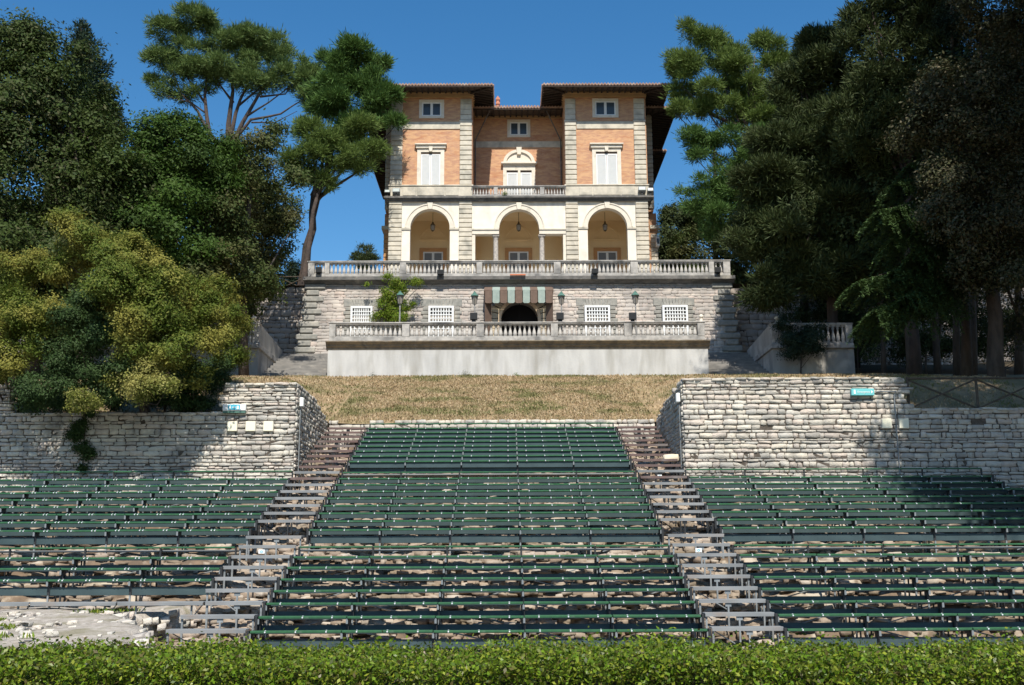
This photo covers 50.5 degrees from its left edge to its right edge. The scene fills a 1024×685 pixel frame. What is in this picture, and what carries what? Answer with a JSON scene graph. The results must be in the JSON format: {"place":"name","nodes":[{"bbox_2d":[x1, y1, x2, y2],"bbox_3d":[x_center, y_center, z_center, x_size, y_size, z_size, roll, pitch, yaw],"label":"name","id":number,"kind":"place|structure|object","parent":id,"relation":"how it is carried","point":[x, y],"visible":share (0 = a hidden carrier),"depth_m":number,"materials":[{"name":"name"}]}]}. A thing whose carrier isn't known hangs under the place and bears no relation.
{"place":"outdoors","nodes":[
{"label":"outdoors","id":0,"kind":"place"},
{"bbox_2d":[0,606,197,648],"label":"earth bank","id":1,"kind":"structure","parent":0,"point":[81,629],"depth_m":20.78,"materials":[{"name":"beige stone"}]},
{"bbox_2d":[7,374,369,419],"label":"lawn","id":2,"kind":"structure","parent":0,"point":[218,395],"depth_m":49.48,"materials":[{"name":"plant"}]},
{"bbox_2d":[0,4,175,378],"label":"oak tree","id":3,"kind":"object","parent":2,"relation":"on","point":[37,100],"visible":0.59,"depth_m":54.19,"materials":[{"name":"green plant"}]},
{"bbox_2d":[2,352,236,420],"bbox_3d":[-14.195,1.436,39.085,7.574,3.226,7.272,0,-11,0],"label":"dark shrub","id":4,"kind":"object","parent":2,"relation":"on","point":[28,388],"visible":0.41,"depth_m":36.70,"materials":[{"name":"green plant"}]},
{"bbox_2d":[94,105,260,375],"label":"oak tree","id":5,"kind":"object","parent":2,"relation":"on","point":[194,163],"visible":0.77,"depth_m":56.24,"materials":[{"name":"green plant"}]},
{"bbox_2d":[158,108,316,375],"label":"oak tree","id":6,"kind":"object","parent":2,"relation":"on","point":[255,268],"visible":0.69,"depth_m":60.36,"materials":[{"name":"green plant"}]},
{"bbox_2d":[325,340,709,376],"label":"terrace wall","id":7,"kind":"structure","parent":2,"relation":"on","point":[510,357],"depth_m":61.01,"materials":[{"name":"white concrete"}]},
{"bbox_2d":[328,321,704,340],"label":"balustrade","id":8,"kind":"object","parent":7,"relation":"on","point":[628,333],"visible":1,"depth_m":61.23,"materials":[{"name":"stone"}]},
{"bbox_2d":[301,443,672,483],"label":"rubble slope","id":9,"kind":"structure","parent":0,"point":[352,448],"depth_m":39.59,"materials":[{"name":"stone"}]},
{"bbox_2d":[347,459,631,483],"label":"bench","id":10,"kind":"object","parent":9,"relation":"on","point":[491,465],"visible":0.88,"depth_m":38.67,"materials":[{"name":"green paint"}]},
{"bbox_2d":[350,454,628,477],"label":"bench","id":11,"kind":"object","parent":9,"relation":"on","point":[472,457],"visible":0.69,"depth_m":39.42,"materials":[{"name":"green paint"}]},
{"bbox_2d":[353,449,626,455],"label":"bench","id":12,"kind":"object","parent":9,"relation":"on","point":[496,452],"visible":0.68,"depth_m":40.20,"materials":[{"name":"green paint"}]},
{"bbox_2d":[356,444,624,450],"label":"bench","id":13,"kind":"object","parent":9,"relation":"on","point":[487,447],"visible":0.63,"depth_m":40.96,"materials":[{"name":"green paint"}]},
{"bbox_2d":[358,440,622,449],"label":"bench","id":14,"kind":"object","parent":9,"relation":"on","point":[527,442],"visible":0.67,"depth_m":41.74,"materials":[{"name":"green paint"}]},
{"bbox_2d":[361,435,620,441],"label":"bench","id":15,"kind":"object","parent":9,"relation":"on","point":[431,438],"visible":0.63,"depth_m":42.49,"materials":[{"name":"green paint"}]},
{"bbox_2d":[364,431,617,436],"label":"bench","id":16,"kind":"object","parent":9,"relation":"on","point":[567,433],"visible":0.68,"depth_m":43.27,"materials":[{"name":"green paint"}]},
{"bbox_2d":[328,419,654,444],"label":"kerb wall","id":17,"kind":"structure","parent":9,"relation":"on","point":[633,422],"depth_m":45.21,"materials":[{"name":"stone"}]},
{"bbox_2d":[366,427,616,431],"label":"bench","id":18,"kind":"object","parent":9,"relation":"on","point":[519,429],"visible":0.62,"depth_m":44.03,"materials":[{"name":"green paint"}]},
{"bbox_2d":[326,374,656,423],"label":"dry grass","id":19,"kind":"structure","parent":0,"point":[555,391],"depth_m":51.33,"materials":[{"name":"beige plant"}]},
{"bbox_2d":[0,0,1018,281],"label":"sky","id":20,"kind":"structure","parent":0,"point":[517,47],"materials":[{"name":"blue"}]},
{"bbox_2d":[0,483,1023,651],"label":"rubble slope","id":21,"kind":"structure","parent":0,"point":[546,594],"depth_m":30.38,"materials":[{"name":"stone"}]},
{"bbox_2d":[0,578,221,613],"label":"bench","id":22,"kind":"object","parent":21,"relation":"on","point":[56,591],"visible":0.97,"depth_m":26.97,"materials":[{"name":"green paint"}]},
{"bbox_2d":[0,567,229,601],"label":"bench","id":23,"kind":"object","parent":21,"relation":"on","point":[62,572],"visible":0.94,"depth_m":27.86,"materials":[{"name":"green paint"}]},
{"bbox_2d":[0,556,236,586],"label":"bench","id":24,"kind":"object","parent":21,"relation":"on","point":[75,560],"visible":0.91,"depth_m":28.67,"materials":[{"name":"green paint"}]},
{"bbox_2d":[0,529,256,556],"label":"bench","id":25,"kind":"object","parent":21,"relation":"on","point":[36,539],"visible":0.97,"depth_m":30.89,"materials":[{"name":"green paint"}]},
{"bbox_2d":[0,520,262,554],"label":"bench","id":26,"kind":"object","parent":21,"relation":"on","point":[117,525],"visible":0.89,"depth_m":31.78,"materials":[{"name":"green paint"}]},
{"bbox_2d":[0,512,268,545],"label":"bench","id":27,"kind":"object","parent":21,"relation":"on","point":[127,517],"visible":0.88,"depth_m":32.64,"materials":[{"name":"green paint"}]},
{"bbox_2d":[0,505,274,536],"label":"bench","id":28,"kind":"object","parent":21,"relation":"on","point":[70,509],"visible":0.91,"depth_m":33.43,"materials":[{"name":"green paint"}]},
{"bbox_2d":[0,498,279,528],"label":"bench","id":29,"kind":"object","parent":21,"relation":"on","point":[80,502],"visible":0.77,"depth_m":34.22,"materials":[{"name":"green paint"}]},
{"bbox_2d":[0,491,284,512],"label":"bench","id":30,"kind":"object","parent":21,"relation":"on","point":[88,495],"visible":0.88,"depth_m":35.00,"materials":[{"name":"green paint"}]},
{"bbox_2d":[0,484,289,512],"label":"bench","id":31,"kind":"object","parent":21,"relation":"on","point":[97,488],"visible":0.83,"depth_m":35.78,"materials":[{"name":"green paint"}]},
{"bbox_2d":[0,478,293,505],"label":"bench","id":32,"kind":"object","parent":21,"relation":"on","point":[45,482],"visible":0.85,"depth_m":36.57,"materials":[{"name":"green paint"}]},
{"bbox_2d":[246,628,711,651],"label":"bench","id":33,"kind":"object","parent":21,"relation":"on","point":[706,632],"visible":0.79,"depth_m":23.77,"materials":[{"name":"green paint"}]},
{"bbox_2d":[254,614,704,639],"bbox_3d":[-0.725,6.696,24.774,10.140,0.962,0.801,0,-11,0],"label":"bench","id":34,"kind":"object","parent":21,"relation":"on","point":[698,624],"visible":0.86,"depth_m":24.67,"materials":[{"name":"green paint"}]},
{"bbox_2d":[262,600,698,639],"bbox_3d":[-0.729,6.583,25.582,10.140,0.963,0.801,0,-11,0],"label":"bench","id":35,"kind":"object","parent":21,"relation":"on","point":[267,610],"visible":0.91,"depth_m":25.48,"materials":[{"name":"green paint"}]},
{"bbox_2d":[270,588,692,624],"bbox_3d":[-0.734,6.470,26.391,10.140,0.964,0.800,0,-11,0],"label":"bench","id":36,"kind":"object","parent":21,"relation":"on","point":[359,599],"visible":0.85,"depth_m":26.29,"materials":[{"name":"green paint"}]},
{"bbox_2d":[277,576,686,610],"bbox_3d":[-0.739,6.357,27.199,10.140,0.964,0.802,0,-11,0],"label":"bench","id":37,"kind":"object","parent":21,"relation":"on","point":[281,583],"visible":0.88,"depth_m":27.09,"materials":[{"name":"green paint"}]},
{"bbox_2d":[284,565,681,598],"bbox_3d":[-0.743,6.245,28.008,10.140,0.963,0.802,0,-11,0],"label":"bench","id":38,"kind":"object","parent":21,"relation":"on","point":[676,573],"visible":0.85,"depth_m":27.90,"materials":[{"name":"green paint"}]},
{"bbox_2d":[290,554,676,585],"bbox_3d":[-0.748,6.130,28.819,10.140,0.968,0.797,0,-11,0],"label":"bench","id":39,"kind":"object","parent":21,"relation":"on","point":[370,559],"visible":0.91,"depth_m":28.72,"materials":[{"name":"green paint"}]},
{"bbox_2d":[306,527,663,555],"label":"bench","id":40,"kind":"object","parent":21,"relation":"on","point":[380,539],"visible":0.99,"depth_m":30.94,"materials":[{"name":"green paint"}]},
{"bbox_2d":[311,519,659,552],"bbox_3d":[-0.765,5.702,31.907,10.140,0.965,0.796,0,-11,0],"label":"bench","id":41,"kind":"object","parent":21,"relation":"on","point":[508,522],"visible":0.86,"depth_m":31.84,"materials":[{"name":"green paint"}]},
{"bbox_2d":[316,511,655,543],"bbox_3d":[-0.769,5.591,32.690,10.140,0.967,0.800,0,-11,0],"label":"bench","id":42,"kind":"object","parent":21,"relation":"on","point":[453,515],"visible":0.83,"depth_m":32.70,"materials":[{"name":"green paint"}]},
{"bbox_2d":[320,503,652,527],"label":"bench","id":43,"kind":"object","parent":21,"relation":"on","point":[583,507],"visible":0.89,"depth_m":33.48,"materials":[{"name":"green paint"}]},
{"bbox_2d":[325,496,648,526],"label":"bench","id":44,"kind":"object","parent":21,"relation":"on","point":[518,500],"visible":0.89,"depth_m":34.27,"materials":[{"name":"green paint"}]},
{"bbox_2d":[329,489,645,518],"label":"bench","id":45,"kind":"object","parent":21,"relation":"on","point":[394,494],"visible":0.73,"depth_m":35.06,"materials":[{"name":"green paint"}]},
{"bbox_2d":[333,483,642,510],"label":"bench","id":46,"kind":"object","parent":21,"relation":"on","point":[398,487],"visible":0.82,"depth_m":35.84,"materials":[{"name":"green paint"}]},
{"bbox_2d":[337,476,639,504],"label":"bench","id":47,"kind":"object","parent":21,"relation":"on","point":[492,480],"visible":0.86,"depth_m":36.63,"materials":[{"name":"green paint"}]},
{"bbox_2d":[0,438,1023,652],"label":"rubble","id":48,"kind":"object","parent":21,"relation":"on","point":[693,527],"visible":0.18,"depth_m":29.60,"materials":[{"name":"grey stone"}]},
{"bbox_2d":[0,382,328,491],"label":"stone wall","id":49,"kind":"structure","parent":48,"relation":"on","point":[173,441],"depth_m":38.35,"materials":[{"name":"beige stone"}]},
{"bbox_2d":[0,241,76,410],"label":"yellow green tree","id":50,"kind":"object","parent":49,"relation":"on","point":[21,317],"visible":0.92,"depth_m":37.01,"materials":[{"name":"green plant"}]},
{"bbox_2d":[32,287,141,417],"bbox_3d":[-15.539,0.213,38.097,7.100,5.132,3.254,-11,-16,43],"label":"dark shrub","id":51,"kind":"object","parent":49,"relation":"on","point":[59,361],"visible":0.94,"depth_m":36.58,"materials":[{"name":"green plant"}]},
{"bbox_2d":[93,345,186,412],"bbox_3d":[-12.788,1.242,36.753,2.624,2.520,4.761,7,-14,-33],"label":"yellow green tree","id":52,"kind":"object","parent":49,"relation":"on","point":[144,380],"visible":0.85,"depth_m":35.96,"materials":[{"name":"green plant"}]},
{"bbox_2d":[34,198,257,424],"bbox_3d":[-12.116,-0.982,39.136,6.872,7.979,8.975,-11,-16,43],"label":"yellow green tree","id":53,"kind":"object","parent":49,"relation":"on","point":[128,284],"visible":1,"depth_m":37.57,"materials":[{"name":"green plant"}]},
{"bbox_2d":[125,366,236,412],"bbox_3d":[-12.020,1.829,39.366,3.886,2.227,2.373,0,-11,0],"label":"dark shrub","id":54,"kind":"object","parent":49,"relation":"on","point":[204,403],"visible":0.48,"depth_m":39.06,"materials":[{"name":"green plant"}]},
{"bbox_2d":[166,427,365,648],"bbox_3d":[-6.757,5.231,34.031,1.759,7.496,19.736,0,-11,0],"label":"aisle stair","id":55,"kind":"object","parent":48,"relation":"on","point":[206,616],"visible":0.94,"depth_m":30.21,"materials":[{"name":"stone"}]},
{"bbox_2d":[616,426,783,648],"bbox_3d":[5.132,5.191,34.092,1.620,7.496,19.736,0,-11,0],"label":"aisle stair","id":56,"kind":"object","parent":48,"relation":"on","point":[749,630],"visible":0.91,"depth_m":30.24,"materials":[{"name":"stone"}]},
{"bbox_2d":[656,377,1023,488],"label":"stone wall","id":57,"kind":"structure","parent":48,"relation":"on","point":[774,422],"depth_m":38.51,"materials":[{"name":"beige stone"}]},
{"bbox_2d":[684,475,994,502],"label":"bench","id":58,"kind":"object","parent":21,"relation":"on","point":[989,478],"visible":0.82,"depth_m":36.68,"materials":[{"name":"green paint"}]},
{"bbox_2d":[688,481,1004,509],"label":"bench","id":59,"kind":"object","parent":21,"relation":"on","point":[816,485],"visible":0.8,"depth_m":35.89,"materials":[{"name":"green paint"}]},
{"bbox_2d":[692,488,1023,517],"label":"bench","id":60,"kind":"object","parent":21,"relation":"on","point":[822,492],"visible":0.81,"depth_m":35.12,"materials":[{"name":"green paint"}]},
{"bbox_2d":[696,495,1023,525],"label":"bench","id":61,"kind":"object","parent":21,"relation":"on","point":[889,498],"visible":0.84,"depth_m":34.33,"materials":[{"name":"green paint"}]},
{"bbox_2d":[700,502,1023,533],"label":"bench","id":62,"kind":"object","parent":21,"relation":"on","point":[849,505],"visible":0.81,"depth_m":33.55,"materials":[{"name":"green paint"}]},
{"bbox_2d":[705,510,1023,541],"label":"bench","id":63,"kind":"object","parent":21,"relation":"on","point":[846,513],"visible":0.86,"depth_m":32.76,"materials":[{"name":"green paint"}]},
{"bbox_2d":[710,517,1023,551],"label":"bench","id":64,"kind":"object","parent":21,"relation":"on","point":[917,521],"visible":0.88,"depth_m":31.90,"materials":[{"name":"green paint"}]},
{"bbox_2d":[715,526,1023,553],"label":"bench","id":65,"kind":"object","parent":21,"relation":"on","point":[1004,535],"visible":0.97,"depth_m":31.00,"materials":[{"name":"green paint"}]},
{"bbox_2d":[731,553,1023,583],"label":"bench","id":66,"kind":"object","parent":21,"relation":"on","point":[892,556],"visible":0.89,"depth_m":28.78,"materials":[{"name":"green paint"}]},
{"bbox_2d":[738,564,1023,598],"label":"bench","id":67,"kind":"object","parent":21,"relation":"on","point":[903,567],"visible":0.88,"depth_m":27.96,"materials":[{"name":"green paint"}]},
{"bbox_2d":[744,574,1023,611],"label":"bench","id":68,"kind":"object","parent":21,"relation":"on","point":[994,578],"visible":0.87,"depth_m":27.15,"materials":[{"name":"green paint"}]},
{"bbox_2d":[751,586,1023,622],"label":"bench","id":69,"kind":"object","parent":21,"relation":"on","point":[1010,590],"visible":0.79,"depth_m":26.34,"materials":[{"name":"green paint"}]},
{"bbox_2d":[759,599,1023,636],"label":"bench","id":70,"kind":"object","parent":21,"relation":"on","point":[939,603],"visible":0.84,"depth_m":25.53,"materials":[{"name":"green paint"}]},
{"bbox_2d":[767,613,1023,648],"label":"bench","id":71,"kind":"object","parent":21,"relation":"on","point":[954,623],"visible":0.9,"depth_m":24.72,"materials":[{"name":"green paint"}]},
{"bbox_2d":[776,627,1023,647],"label":"bench","id":72,"kind":"object","parent":21,"relation":"on","point":[877,638],"visible":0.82,"depth_m":23.83,"materials":[{"name":"green paint"}]},
{"bbox_2d":[56,284,1022,438],"bbox_3d":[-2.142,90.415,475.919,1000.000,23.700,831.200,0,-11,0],"label":"ground","id":73,"kind":"structure","parent":0,"point":[737,285],"depth_m":71.70,"materials":[{"name":"grey plant"}]},
{"bbox_2d":[2,287,306,363],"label":"rough wall","id":74,"kind":"structure","parent":73,"relation":"on","point":[281,328],"depth_m":70.62,"materials":[{"name":"stone"}]},
{"bbox_2d":[138,0,321,272],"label":"umbrella pine","id":75,"kind":"object","parent":73,"relation":"on","point":[246,44],"visible":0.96,"depth_m":85.17,"materials":[{"name":"green plant"}]},
{"bbox_2d":[273,110,393,284],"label":"pine tree","id":76,"kind":"object","parent":73,"relation":"on","point":[355,149],"visible":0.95,"depth_m":72.75,"materials":[{"name":"green plant"}]},
{"bbox_2d":[297,26,411,284],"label":"pine tree","id":77,"kind":"object","parent":73,"relation":"on","point":[352,64],"visible":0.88,"depth_m":75.00,"materials":[{"name":"green plant"}]},
{"bbox_2d":[293,275,742,353],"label":"retaining wall","id":78,"kind":"structure","parent":73,"relation":"on","point":[709,298],"depth_m":69.63,"materials":[{"name":"stone"}]},
{"bbox_2d":[361,271,424,326],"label":"climbing vine","id":79,"kind":"object","parent":78,"relation":"attached to","point":[388,296],"visible":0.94,"depth_m":68.60,"materials":[{"name":"green plant"}]},
{"bbox_2d":[307,260,730,275],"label":"balustrade","id":80,"kind":"object","parent":78,"relation":"on","point":[559,270],"visible":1,"depth_m":69.92,"materials":[{"name":"stone"}]},
{"bbox_2d":[484,287,553,335],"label":"awning","id":81,"kind":"object","parent":78,"relation":"attached to","point":[499,294],"visible":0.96,"depth_m":68.60,"materials":[{"name":"multicoloured fabric"}]},
{"bbox_2d":[368,82,672,273],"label":"villa","id":82,"kind":"object","parent":73,"relation":"on","point":[566,166],"visible":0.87,"depth_m":77.53,"materials":[{"name":"beige paint"}]},
{"bbox_2d":[592,148,621,183],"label":"window","id":83,"kind":"structure","parent":82,"relation":"in","point":[604,170],"depth_m":77.01,"materials":[{"name":"white paint"}]},
{"bbox_2d":[662,219,719,272],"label":"garden conifer","id":84,"kind":"object","parent":73,"relation":"on","point":[684,245],"visible":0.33,"depth_m":86.96,"materials":[{"name":"green plant"}]},
{"bbox_2d":[658,14,792,203],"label":"pine tree","id":85,"kind":"object","parent":73,"relation":"on","point":[740,97],"visible":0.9,"depth_m":74.71,"materials":[{"name":"green plant"}]},
{"bbox_2d":[731,288,1023,364],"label":"rough wall","id":86,"kind":"structure","parent":73,"relation":"on","point":[751,327],"depth_m":70.67,"materials":[{"name":"stone"}]},
{"bbox_2d":[621,372,1023,417],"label":"lawn","id":87,"kind":"structure","parent":0,"point":[1018,383],"depth_m":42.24,"materials":[{"name":"beige plant"}]},
{"bbox_2d":[768,315,830,373],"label":"dark shrub","id":88,"kind":"object","parent":87,"relation":"on","point":[797,343],"visible":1,"depth_m":60.03,"materials":[{"name":"green plant"}]},
{"bbox_2d":[815,55,915,373],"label":"shaded tree","id":89,"kind":"object","parent":87,"relation":"on","point":[875,182],"visible":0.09,"depth_m":61.24,"materials":[{"name":"green plant"}]},
{"bbox_2d":[813,0,1001,374],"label":"pine tree","id":90,"kind":"object","parent":87,"relation":"on","point":[860,22],"visible":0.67,"depth_m":60.51,"materials":[{"name":"green plant"}]},
{"bbox_2d":[857,63,960,374],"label":"shaded tree","id":91,"kind":"object","parent":87,"relation":"on","point":[897,261],"visible":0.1,"depth_m":59.86,"materials":[{"name":"green plant"}]},
{"bbox_2d":[833,157,1023,376],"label":"cedar tree","id":92,"kind":"object","parent":87,"relation":"on","point":[919,293],"visible":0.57,"depth_m":47.88,"materials":[{"name":"green plant"}]},
{"bbox_2d":[919,0,975,375],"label":"cypress tree","id":93,"kind":"object","parent":87,"relation":"on","point":[951,35],"visible":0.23,"depth_m":58.20,"materials":[{"name":"green plant"}]},
{"bbox_2d":[872,0,1023,376],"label":"holm oak","id":94,"kind":"object","parent":87,"relation":"on","point":[989,144],"visible":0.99,"depth_m":46.79,"materials":[{"name":"green plant"}]},
{"bbox_2d":[893,24,1023,374],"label":"shaded tree","id":95,"kind":"object","parent":87,"relation":"on","point":[974,341],"visible":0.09,"depth_m":54.57,"materials":[{"name":"green plant"}]},
{"bbox_2d":[855,365,952,374],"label":"terrace ground","id":96,"kind":"structure","parent":0,"point":[901,369],"depth_m":65.61,"materials":[{"name":"brown plant"}]},
{"bbox_2d":[666,120,809,322],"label":"pine tree","id":97,"kind":"object","parent":96,"relation":"on","point":[714,198],"visible":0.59,"depth_m":71.28,"materials":[{"name":"green plant"}]},
{"bbox_2d":[708,352,768,374],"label":"stone stair","id":98,"kind":"object","parent":96,"relation":"on","point":[731,362],"visible":0.18,"depth_m":64.04,"materials":[{"name":"grey stone"}]},
{"bbox_2d":[713,17,885,340],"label":"pine tree","id":99,"kind":"object","parent":96,"relation":"on","point":[782,229],"visible":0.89,"depth_m":62.13,"materials":[{"name":"green plant"}]},
{"bbox_2d":[747,326,854,373],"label":"terrace block","id":100,"kind":"structure","parent":96,"relation":"on","point":[762,350],"depth_m":61.10,"materials":[{"name":"stone"}]},
{"bbox_2d":[837,296,931,373],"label":"dark thicket","id":101,"kind":"object","parent":96,"relation":"on","point":[850,319],"visible":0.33,"depth_m":63.24,"materials":[{"name":"green plant"}]},
{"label":"terrace ground","id":102,"kind":"structure","parent":0,"visible":0},
{"bbox_2d":[59,17,134,370],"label":"fir tree","id":103,"kind":"object","parent":102,"relation":"on","point":[85,31],"visible":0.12,"depth_m":70.75,"materials":[{"name":"green plant"}]},
{"bbox_2d":[97,326,281,375],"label":"terrace block","id":104,"kind":"structure","parent":102,"relation":"on","point":[267,350],"depth_m":61.57,"materials":[{"name":"stone"}]},
{"bbox_2d":[259,354,327,375],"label":"stone stair","id":105,"kind":"object","parent":102,"relation":"on","point":[300,364],"visible":0.2,"depth_m":63.91,"materials":[{"name":"grey stone"}]},
{"bbox_3d":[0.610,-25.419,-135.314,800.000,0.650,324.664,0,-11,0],"label":"stage ground","id":106,"kind":"structure","parent":0,"visible":0},
{"bbox_2d":[0,619,1023,684],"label":"hedge","id":107,"kind":"object","parent":106,"relation":"on","point":[655,661],"visible":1,"depth_m":5.62,"materials":[{"name":"green plant"}]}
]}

